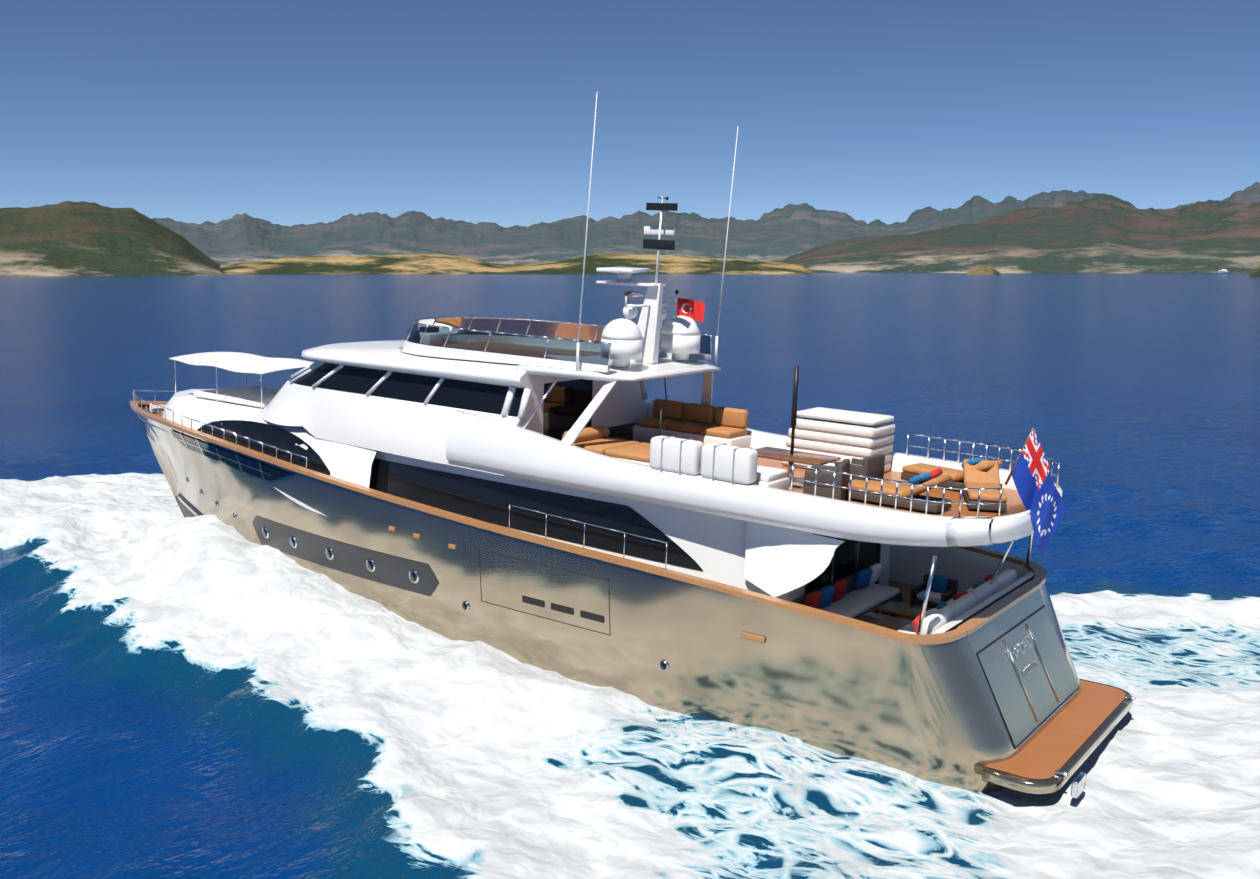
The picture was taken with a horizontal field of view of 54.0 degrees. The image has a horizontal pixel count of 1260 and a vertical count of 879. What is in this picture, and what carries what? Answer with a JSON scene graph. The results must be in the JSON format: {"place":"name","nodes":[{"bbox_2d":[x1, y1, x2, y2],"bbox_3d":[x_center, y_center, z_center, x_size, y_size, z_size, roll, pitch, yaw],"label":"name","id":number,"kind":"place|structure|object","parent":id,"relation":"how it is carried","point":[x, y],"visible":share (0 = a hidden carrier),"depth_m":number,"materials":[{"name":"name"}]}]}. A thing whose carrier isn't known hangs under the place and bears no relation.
{"place":"outdoors","nodes":[
{"label":"outdoors","id":0,"kind":"place"},
{"bbox_2d":[0,201,227,275],"bbox_3d":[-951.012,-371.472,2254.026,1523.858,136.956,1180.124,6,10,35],"label":"hill","id":1,"kind":"structure","parent":0,"point":[71,238],"depth_m":1743.57,"materials":[{"name":"green plant"}]},
{"bbox_2d":[220,253,818,273],"bbox_3d":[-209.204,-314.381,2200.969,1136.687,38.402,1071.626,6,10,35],"label":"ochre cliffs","id":2,"kind":"structure","parent":0,"point":[432,264],"depth_m":2051.41,"materials":[{"name":"beige stone"}]},
{"bbox_2d":[0,440,1259,878],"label":"sea water","id":3,"kind":"structure","parent":0,"point":[208,696],"depth_m":23.63,"materials":[{"name":"liquid"}]},
{"bbox_2d":[130,92,1135,797],"bbox_3d":[-3.433,-1.075,30.762,30.880,13.862,7.280,9,11,35],"label":"motor yacht","id":4,"kind":"object","parent":3,"relation":"on","point":[568,500],"visible":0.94,"depth_m":25.78,"materials":[{"name":"white metal"}]},
{"bbox_2d":[0,273,1259,478],"bbox_3d":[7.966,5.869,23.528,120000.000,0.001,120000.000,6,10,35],"label":"sea water","id":5,"kind":"structure","parent":0,"point":[1158,371],"depth_m":150.18,"materials":[{"name":"blue liquid"}]},
{"bbox_2d":[966,265,1000,274],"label":"islet rock","id":6,"kind":"object","parent":5,"relation":"in","point":[982,270],"visible":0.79,"depth_m":1785.40,"materials":[{"name":"beige stone"}]},
{"bbox_2d":[1212,269,1231,273],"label":"boat","id":7,"kind":"object","parent":5,"relation":"on","point":[1222,271],"visible":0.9,"depth_m":2100.22,"materials":[{"name":"white"}]},
{"bbox_2d":[1248,266,1259,276],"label":"hill","id":8,"kind":"structure","parent":5,"relation":"in","point":[1255,272],"depth_m":1284.46,"materials":[{"name":"green plant"}]},
{"bbox_2d":[0,0,1259,227],"label":"sky","id":9,"kind":"structure","parent":0,"point":[289,113],"materials":[{"name":"blue"}]},
{"bbox_2d":[152,182,1259,265],"bbox_3d":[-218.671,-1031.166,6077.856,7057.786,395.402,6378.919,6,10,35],"label":"mountain range","id":10,"kind":"structure","parent":0,"point":[779,235],"depth_m":5025.85,"materials":[{"name":"green plant"}]},
{"bbox_2d":[782,193,1259,272],"bbox_3d":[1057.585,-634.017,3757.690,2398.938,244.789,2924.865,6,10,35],"label":"hill","id":11,"kind":"structure","parent":0,"point":[1101,233],"depth_m":2869.98,"materials":[{"name":"green plant"}]}
]}

